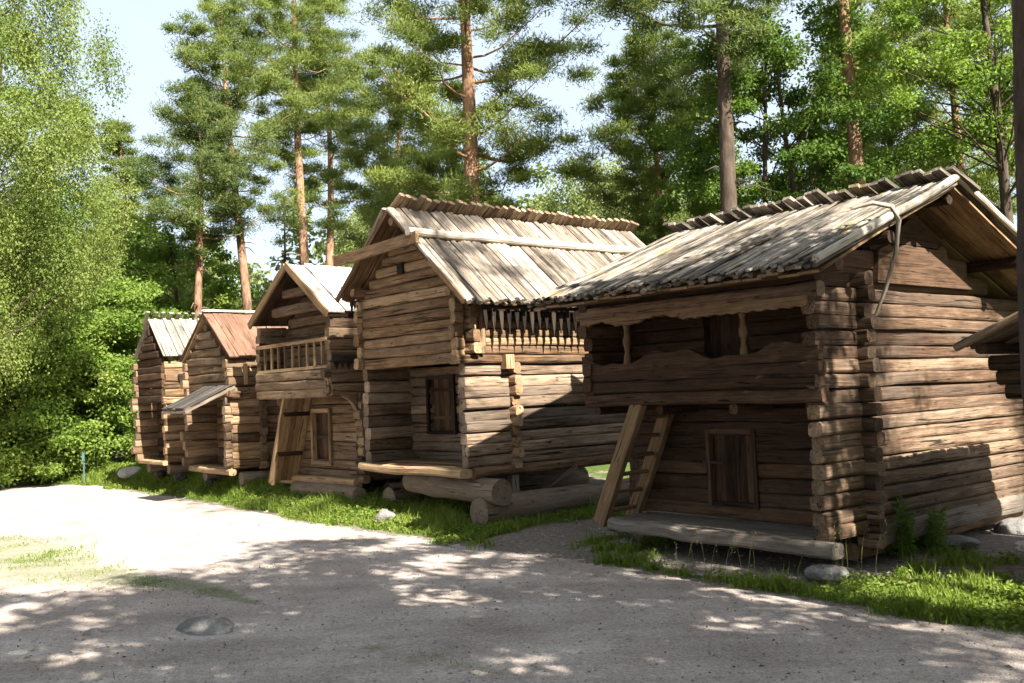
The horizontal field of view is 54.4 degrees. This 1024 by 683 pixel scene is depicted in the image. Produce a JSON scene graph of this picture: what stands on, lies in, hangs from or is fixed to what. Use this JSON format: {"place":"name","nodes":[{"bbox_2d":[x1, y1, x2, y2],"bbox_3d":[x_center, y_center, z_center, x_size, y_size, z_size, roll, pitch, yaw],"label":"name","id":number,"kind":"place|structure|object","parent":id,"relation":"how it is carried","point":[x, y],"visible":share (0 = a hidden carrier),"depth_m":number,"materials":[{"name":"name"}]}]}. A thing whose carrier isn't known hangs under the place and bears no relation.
{"place":"outdoors","nodes":[
{"label":"outdoors","id":0,"kind":"place"},
{"bbox_2d":[0,0,1016,294],"label":"sky","id":1,"kind":"structure","parent":0,"point":[138,22],"materials":[{"name":"white"}]},
{"bbox_2d":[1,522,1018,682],"bbox_3d":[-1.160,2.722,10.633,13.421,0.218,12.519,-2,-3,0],"label":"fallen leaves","id":2,"kind":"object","parent":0,"point":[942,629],"visible":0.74,"depth_m":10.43,"materials":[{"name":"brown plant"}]},
{"bbox_2d":[0,484,1023,682],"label":"gravel road","id":3,"kind":"structure","parent":0,"point":[27,510],"depth_m":9.87,"materials":[{"name":"grey gravel"}]},
{"bbox_2d":[82,628,103,635],"bbox_3d":[-4.118,2.871,9.760,0.175,0.107,0.219,-4,-4,33],"label":"embedded rock","id":4,"kind":"object","parent":3,"relation":"on","point":[93,631],"visible":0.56,"depth_m":9.73,"materials":[{"name":"grey stone"}]},
{"bbox_2d":[176,615,234,635],"bbox_3d":[-3.015,2.872,9.760,0.707,0.328,0.501,-5,-4,43],"label":"embedded rock","id":5,"kind":"object","parent":3,"relation":"on","point":[207,625],"visible":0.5,"depth_m":9.67,"materials":[{"name":"grey stone"}]},
{"bbox_2d":[0,459,1023,680],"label":"grass","id":6,"kind":"structure","parent":0,"point":[454,513],"depth_m":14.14,"materials":[{"name":"green plant"}]},
{"bbox_2d":[0,427,1023,628],"bbox_3d":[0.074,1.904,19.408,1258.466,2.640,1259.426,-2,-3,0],"label":"ground","id":7,"kind":"structure","parent":0,"point":[989,538],"depth_m":12.80,"materials":[{"name":"green plant"}]},
{"bbox_2d":[0,289,56,454],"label":"leafy bush","id":8,"kind":"object","parent":7,"relation":"on","point":[11,376],"visible":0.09,"depth_m":29.89,"materials":[{"name":"green plant"}]},
{"bbox_2d":[0,326,97,483],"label":"leafy bush","id":9,"kind":"object","parent":7,"relation":"on","point":[10,410],"visible":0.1,"depth_m":29.70,"materials":[{"name":"green plant"}]},
{"bbox_2d":[0,369,116,489],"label":"leafy bush","id":10,"kind":"object","parent":7,"relation":"on","point":[46,412],"visible":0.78,"depth_m":29.14,"materials":[{"name":"green plant"}]},
{"bbox_2d":[0,3,116,355],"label":"birch tree","id":11,"kind":"object","parent":7,"relation":"on","point":[65,195],"visible":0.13,"depth_m":31.96,"materials":[{"name":"green plant"}]},
{"bbox_2d":[0,170,127,373],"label":"birch tree","id":12,"kind":"object","parent":7,"relation":"on","point":[109,263],"visible":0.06,"depth_m":33.67,"materials":[{"name":"green plant"}]},
{"bbox_2d":[2,276,139,459],"bbox_3d":[-14.287,1.057,32.169,6.178,6.576,5.842,-4,-3,27],"label":"leafy bush","id":13,"kind":"object","parent":7,"relation":"on","point":[116,349],"visible":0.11,"depth_m":30.87,"materials":[{"name":"green plant"}]},
{"bbox_2d":[0,0,145,407],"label":"birch tree","id":14,"kind":"object","parent":7,"relation":"on","point":[40,239],"visible":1,"depth_m":25.39,"materials":[{"name":"green plant"}]},
{"bbox_2d":[15,316,139,470],"bbox_3d":[-12.832,1.727,31.375,5.263,5.001,5.418,-1,-3,-15],"label":"leafy bush","id":15,"kind":"object","parent":7,"relation":"on","point":[97,332],"visible":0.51,"depth_m":29.90,"materials":[{"name":"green plant"}]},
{"bbox_2d":[82,452,84,482],"bbox_3d":[-11.770,3.462,27.370,0.072,0.821,0.059,-2,-3,0],"label":"marker post","id":16,"kind":"object","parent":7,"relation":"on","point":[83,457],"visible":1,"depth_m":27.36,"materials":[{"name":"blue paint"}]},
{"bbox_2d":[54,271,197,462],"bbox_3d":[-12.182,0.997,32.321,5.842,6.545,6.178,-1,-3,-30],"label":"leafy bush","id":17,"kind":"object","parent":7,"relation":"on","point":[129,312],"visible":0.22,"depth_m":31.04,"materials":[{"name":"green plant"}]},
{"bbox_2d":[117,466,140,478],"bbox_3d":[-10.795,3.718,28.168,0.559,0.367,0.653,-4,-4,36],"label":"boulder","id":18,"kind":"object","parent":7,"relation":"on","point":[125,472],"visible":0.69,"depth_m":27.98,"materials":[{"name":"stone"}]},
{"bbox_2d":[86,223,193,305],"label":"birch tree","id":19,"kind":"object","parent":7,"relation":"on","point":[170,294],"visible":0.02,"depth_m":45.85,"materials":[{"name":"green plant"}]},
{"bbox_2d":[84,117,209,429],"bbox_3d":[-15.537,-2.207,39.945,6.312,13.937,5.167,-2,-3,0],"label":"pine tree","id":20,"kind":"object","parent":7,"relation":"on","point":[122,128],"visible":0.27,"depth_m":39.90,"materials":[{"name":"green plant"}]},
{"bbox_2d":[154,470,166,478],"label":"foundation stone","id":21,"kind":"object","parent":7,"relation":"on","point":[159,474],"visible":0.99,"depth_m":26.21,"materials":[{"name":"grey stone"}]},
{"bbox_2d":[147,462,181,471],"bbox_3d":[-8.233,3.303,27.225,3.407,0.286,0.289,0,-4,-40],"label":"foundation log","id":22,"kind":"object","parent":21,"relation":"on","point":[152,468],"visible":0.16,"depth_m":26.18,"materials":[{"name":"brown wood"}]},
{"bbox_2d":[173,472,186,481],"bbox_3d":[-8.409,3.417,25.241,0.289,0.302,0.292,-4,-4,33],"label":"foundation stone","id":23,"kind":"object","parent":7,"relation":"on","point":[179,476],"visible":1,"depth_m":25.15,"materials":[{"name":"grey stone"}]},
{"bbox_2d":[167,463,193,473],"bbox_3d":[-7.344,3.224,26.155,3.398,0.281,0.292,0,-4,-40],"label":"foundation log","id":24,"kind":"object","parent":7,"relation":"on","point":[175,468],"visible":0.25,"depth_m":25.11,"materials":[{"name":"brown wood"}]},
{"bbox_2d":[130,311,201,465],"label":"log storehouse","id":25,"kind":"structure","parent":24,"relation":"on","point":[157,378],"depth_m":25.68,"materials":[{"name":"brown wood"}]},
{"bbox_2d":[110,213,262,360],"bbox_3d":[-12.636,-0.222,38.192,6.106,9.585,6.630,0,-4,-36],"label":"maple tree","id":26,"kind":"object","parent":7,"relation":"on","point":[222,293],"visible":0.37,"depth_m":37.31,"materials":[{"name":"green plant"}]},
{"bbox_2d":[205,478,215,487],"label":"foundation stone","id":27,"kind":"object","parent":7,"relation":"on","point":[208,482],"visible":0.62,"depth_m":23.84,"materials":[{"name":"grey stone"}]},
{"bbox_2d":[123,80,300,319],"bbox_3d":[-10.436,-2.455,34.676,5.920,13.531,5.386,-4,-3,29],"label":"pine tree","id":28,"kind":"object","parent":7,"relation":"on","point":[206,163],"visible":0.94,"depth_m":34.05,"materials":[{"name":"green plant"}]},
{"bbox_2d":[182,258,269,313],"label":"rowan tree","id":29,"kind":"object","parent":7,"relation":"on","point":[187,292],"visible":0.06,"depth_m":43.94,"materials":[{"name":"green plant"}]},
{"bbox_2d":[202,465,270,480],"bbox_3d":[-5.921,3.214,25.113,3.774,0.296,0.306,0,-4,-40],"label":"foundation log","id":30,"kind":"object","parent":7,"relation":"on","point":[206,476],"visible":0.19,"depth_m":24.07,"materials":[{"name":"brown wood"}]},
{"bbox_2d":[157,0,328,313],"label":"pine tree","id":31,"kind":"object","parent":7,"relation":"on","point":[224,38],"visible":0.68,"depth_m":35.82,"materials":[{"name":"green plant"}]},
{"bbox_2d":[239,469,269,484],"bbox_3d":[-4.595,3.072,23.487,3.820,0.305,0.312,0,-4,-40],"label":"foundation log","id":32,"kind":"object","parent":7,"relation":"on","point":[246,477],"visible":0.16,"depth_m":22.32,"materials":[{"name":"brown wood"}]},
{"bbox_2d":[162,309,287,475],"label":"log storehouse","id":33,"kind":"structure","parent":32,"relation":"on","point":[231,422],"depth_m":22.70,"materials":[{"name":"brown wood"}]},
{"bbox_2d":[197,0,370,264],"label":"pine tree","id":34,"kind":"object","parent":7,"relation":"on","point":[292,30],"visible":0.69,"depth_m":38.06,"materials":[{"name":"green plant"}]},
{"bbox_2d":[257,185,322,264],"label":"pine tree","id":35,"kind":"object","parent":7,"relation":"on","point":[292,220],"visible":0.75,"depth_m":37.00,"materials":[{"name":"green plant"}]},
{"bbox_2d":[265,13,386,265],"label":"pine tree","id":36,"kind":"object","parent":7,"relation":"on","point":[330,147],"visible":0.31,"depth_m":42.04,"materials":[{"name":"green plant"}]},
{"bbox_2d":[290,481,365,500],"bbox_3d":[-3.702,3.000,19.885,0.334,0.349,2.620,0,-4,-39],"label":"foundation log","id":37,"kind":"object","parent":7,"relation":"on","point":[351,492],"visible":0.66,"depth_m":19.62,"materials":[{"name":"brown wood"}]},
{"bbox_2d":[247,262,403,487],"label":"log storehouse","id":38,"kind":"structure","parent":37,"relation":"on","point":[310,351],"depth_m":20.06,"materials":[{"name":"brown wood"}]},
{"bbox_2d":[268,398,312,484],"bbox_3d":[-4.565,2.077,20.869,0.874,1.830,0.962,0,-4,-40],"label":"boarded ladder","id":39,"kind":"object","parent":38,"relation":"attached to","point":[292,431],"visible":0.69,"depth_m":20.72,"materials":[{"name":"brown wood"}]},
{"bbox_2d":[310,408,333,465],"bbox_3d":[-3.841,1.950,20.410,0.207,1.154,0.825,0,-4,-40],"label":"door","id":40,"kind":"structure","parent":38,"relation":"in","point":[325,422],"depth_m":20.53,"materials":[{"name":"brown wood"}]},
{"bbox_2d":[320,208,369,267],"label":"birch tree","id":41,"kind":"object","parent":7,"relation":"on","point":[344,249],"visible":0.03,"depth_m":45.12,"materials":[{"name":"green plant"}]},
{"bbox_2d":[298,44,462,248],"bbox_3d":[-3.984,-3.003,33.764,6.645,13.900,5.877,-4,-3,30],"label":"pine tree","id":42,"kind":"object","parent":7,"relation":"on","point":[373,140],"visible":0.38,"depth_m":33.18,"materials":[{"name":"green plant"}]},
{"bbox_2d":[374,509,395,522],"bbox_3d":[-2.169,3.001,17.015,0.378,0.302,0.329,-1,-3,-23],"label":"rock","id":43,"kind":"object","parent":7,"relation":"on","point":[384,514],"visible":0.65,"depth_m":16.89,"materials":[{"name":"grey stone"}]},
{"bbox_2d":[382,481,402,489],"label":"foundation log","id":44,"kind":"object","parent":7,"relation":"on","point":[388,484],"visible":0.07,"depth_m":19.78,"materials":[{"name":"brown wood"}]},
{"bbox_2d":[320,145,522,249],"bbox_3d":[-2.316,-1.355,31.902,7.511,10.266,6.614,-5,-4,44],"label":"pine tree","id":45,"kind":"object","parent":7,"relation":"on","point":[429,165],"visible":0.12,"depth_m":31.45,"materials":[{"name":"green plant"}]},
{"bbox_2d":[383,467,588,502],"bbox_3d":[-0.368,2.887,19.755,4.895,0.485,0.462,0,-4,-40],"label":"foundation log","id":46,"kind":"object","parent":7,"relation":"on","point":[533,480],"visible":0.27,"depth_m":20.18,"materials":[{"name":"brown wood"}]},
{"bbox_2d":[354,0,626,209],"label":"pine tree","id":47,"kind":"object","parent":7,"relation":"on","point":[421,31],"visible":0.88,"depth_m":26.81,"materials":[{"name":"green plant"}]},
{"bbox_2d":[0,149,988,406],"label":"distant wood","id":48,"kind":"object","parent":7,"relation":"on","point":[320,249],"visible":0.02,"depth_m":47.72,"materials":[{"name":"green plant"}]},
{"bbox_2d":[470,478,629,525],"bbox_3d":[1.573,2.710,17.558,5.583,0.532,0.500,0,-4,-41],"label":"foundation log","id":49,"kind":"object","parent":7,"relation":"on","point":[521,503],"visible":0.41,"depth_m":16.37,"materials":[{"name":"brown wood"}]},
{"bbox_2d":[402,475,511,505],"bbox_3d":[-0.971,2.406,16.621,0.438,0.503,2.611,0,-4,-38],"label":"foundation log","id":50,"kind":"object","parent":49,"relation":"on","point":[494,491],"visible":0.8,"depth_m":16.13,"materials":[{"name":"brown wood"}]},
{"bbox_2d":[334,193,645,478],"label":"log storehouse","id":51,"kind":"structure","parent":50,"relation":"on","point":[468,363],"depth_m":17.21,"materials":[{"name":"brown wood"}]},
{"bbox_2d":[425,375,459,433],"bbox_3d":[-1.225,1.141,17.974,0.198,1.055,0.869,0,-4,-40],"label":"hatch door","id":52,"kind":"structure","parent":51,"relation":"in","point":[446,415],"depth_m":18.06,"materials":[{"name":"brown wood"}]},
{"bbox_2d":[507,474,519,492],"bbox_3d":[0.025,2.446,16.526,0.141,0.621,0.140,0,-4,-40],"label":"support post","id":53,"kind":"object","parent":49,"relation":"on","point":[513,480],"visible":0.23,"depth_m":16.48,"materials":[{"name":"wood"}]},
{"bbox_2d":[540,464,577,488],"bbox_3d":[0.651,2.447,17.018,0.983,0.691,0.101,-3,-3,14],"label":"prop","id":54,"kind":"object","parent":49,"relation":"on","point":[562,475],"visible":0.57,"depth_m":16.93,"materials":[{"name":"brown wood"}]},
{"bbox_2d":[528,141,681,235],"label":"birch tree","id":55,"kind":"object","parent":7,"relation":"on","point":[584,207],"visible":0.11,"depth_m":35.51,"materials":[{"name":"green plant"}]},
{"bbox_2d":[564,156,687,219],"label":"birch tree","id":56,"kind":"object","parent":7,"relation":"on","point":[603,188],"visible":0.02,"depth_m":43.22,"materials":[{"name":"green plant"}]},
{"bbox_2d":[620,536,637,547],"bbox_3d":[1.579,2.728,13.358,0.265,0.219,0.232,-3,-3,7],"label":"foundation stone","id":57,"kind":"object","parent":7,"relation":"on","point":[627,539],"visible":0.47,"depth_m":13.30,"materials":[{"name":"grey stone"}]},
{"bbox_2d":[540,16,754,245],"bbox_3d":[4.158,-3.167,30.206,6.566,13.084,6.999,-2,-3,0],"label":"pine tree","id":58,"kind":"object","parent":7,"relation":"on","point":[623,88],"visible":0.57,"depth_m":29.26,"materials":[{"name":"green plant"}]},
{"bbox_2d":[561,0,794,216],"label":"pine tree","id":59,"kind":"object","parent":7,"relation":"on","point":[741,19],"visible":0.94,"depth_m":22.22,"materials":[{"name":"green plant"}]},
{"bbox_2d":[674,530,705,571],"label":"seed grass","id":60,"kind":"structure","parent":7,"relation":"on","point":[690,552],"depth_m":11.60,"materials":[{"name":"green plant"}]},
{"bbox_2d":[643,175,739,244],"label":"birch tree","id":61,"kind":"object","parent":7,"relation":"on","point":[682,205],"depth_m":38.24,"materials":[{"name":"green plant"}]},
{"bbox_2d":[711,531,755,579],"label":"seed grass","id":62,"kind":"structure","parent":7,"relation":"on","point":[738,553],"depth_m":11.05,"materials":[{"name":"green plant"}]},
{"bbox_2d":[522,165,1023,560],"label":"log storehouse","id":63,"kind":"structure","parent":7,"relation":"on","point":[790,360],"depth_m":12.56,"materials":[{"name":"wood"}]},
{"bbox_2d":[594,405,674,526],"bbox_3d":[1.702,1.658,13.696,0.764,1.740,0.994,0,-4,-40],"label":"ladder","id":64,"kind":"object","parent":63,"relation":"attached to","point":[622,455],"visible":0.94,"depth_m":13.63,"materials":[{"name":"brown wood"}]},
{"bbox_2d":[697,429,761,509],"bbox_3d":[2.848,1.659,13.065,0.237,1.026,0.906,0,-4,-40],"label":"door","id":65,"kind":"structure","parent":63,"relation":"in","point":[736,464],"depth_m":13.09,"materials":[{"name":"wood"}]},
{"bbox_2d":[709,313,753,358],"bbox_3d":[2.915,0.125,13.165,0.042,1.100,0.696,0,-4,-40],"label":"gallery door","id":66,"kind":"structure","parent":63,"relation":"in","point":[725,339],"depth_m":13.22,"materials":[{"name":"brown wood"}]},
{"bbox_2d":[641,0,944,227],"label":"maple tree","id":67,"kind":"object","parent":7,"relation":"on","point":[818,149],"visible":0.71,"depth_m":23.36,"materials":[{"name":"green plant"}]},
{"bbox_2d":[757,0,882,196],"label":"pine tree","id":68,"kind":"object","parent":7,"relation":"on","point":[855,152],"visible":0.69,"depth_m":22.92,"materials":[{"name":"brown plant"}]},
{"bbox_2d":[804,564,848,582],"bbox_3d":[3.429,2.531,10.826,0.498,0.210,0.403,-2,-3,-4],"label":"foundation stone","id":69,"kind":"object","parent":7,"relation":"on","point":[822,572],"visible":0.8,"depth_m":10.70,"materials":[{"name":"grey stone"}]},
{"bbox_2d":[780,14,894,190],"bbox_3d":[11.149,-4.287,34.014,5.811,14.697,6.215,-2,-3,0],"label":"spruce tree","id":70,"kind":"object","parent":7,"relation":"on","point":[819,54],"visible":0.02,"depth_m":34.55,"materials":[{"name":"green plant"}]},
{"bbox_2d":[833,515,886,575],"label":"seed grass","id":71,"kind":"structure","parent":7,"relation":"on","point":[846,550],"depth_m":11.02,"materials":[{"name":"green plant"}]},
{"bbox_2d":[785,11,1011,195],"bbox_3d":[11.716,-3.752,31.085,6.881,13.537,6.803,-2,-3,0],"label":"pine tree","id":72,"kind":"object","parent":7,"relation":"on","point":[865,146],"visible":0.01,"depth_m":30.73,"materials":[{"name":"green plant"}]},
{"bbox_2d":[884,490,918,561],"bbox_3d":[4.614,2.222,11.928,0.449,0.876,0.619,-2,-3,0],"label":"leafy weed","id":73,"kind":"object","parent":7,"relation":"on","point":[907,545],"visible":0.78,"depth_m":11.79,"materials":[{"name":"green plant"}]},
{"bbox_2d":[814,0,1015,224],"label":"linden tree","id":74,"kind":"object","parent":7,"relation":"on","point":[995,76],"visible":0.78,"depth_m":22.78,"materials":[{"name":"green plant"}]},
{"bbox_2d":[818,0,1016,218],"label":"tree","id":75,"kind":"object","parent":7,"relation":"on","point":[972,19],"visible":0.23,"depth_m":26.61,"materials":[{"name":"green plant"}]},
{"bbox_2d":[910,503,951,550],"bbox_3d":[5.200,2.343,12.402,0.510,0.715,0.615,0,-3,-31],"label":"leafy weed","id":76,"kind":"object","parent":7,"relation":"on","point":[931,537],"visible":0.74,"depth_m":12.32,"materials":[{"name":"green plant"}]},
{"bbox_2d":[941,534,980,549],"bbox_3d":[5.643,2.572,12.580,0.503,0.242,0.486,-5,-4,40],"label":"foundation stone","id":77,"kind":"object","parent":7,"relation":"on","point":[967,542],"visible":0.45,"depth_m":12.42,"materials":[{"name":"grey stone"}]},
{"bbox_2d":[953,311,1021,398],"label":"log storehouse","id":78,"kind":"structure","parent":7,"relation":"on","point":[1001,336],"depth_m":10.15,"materials":[{"name":"brown wood"}]},
{"bbox_2d":[993,518,1023,533],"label":"foundation stone","id":79,"kind":"object","parent":7,"relation":"on","point":[1010,526],"visible":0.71,"depth_m":13.57,"materials":[{"name":"grey stone"}]},
{"bbox_2d":[1012,0,1023,410],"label":"pine tree","id":80,"kind":"object","parent":7,"relation":"on","point":[1018,51],"visible":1,"depth_m":8.24,"materials":[{"name":"brown plant"}]},
{"bbox_2d":[1015,540,1023,550],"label":"slab stone","id":81,"kind":"object","parent":7,"relation":"on","point":[1020,547],"visible":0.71,"depth_m":12.40,"materials":[{"name":"stone"}]}
]}

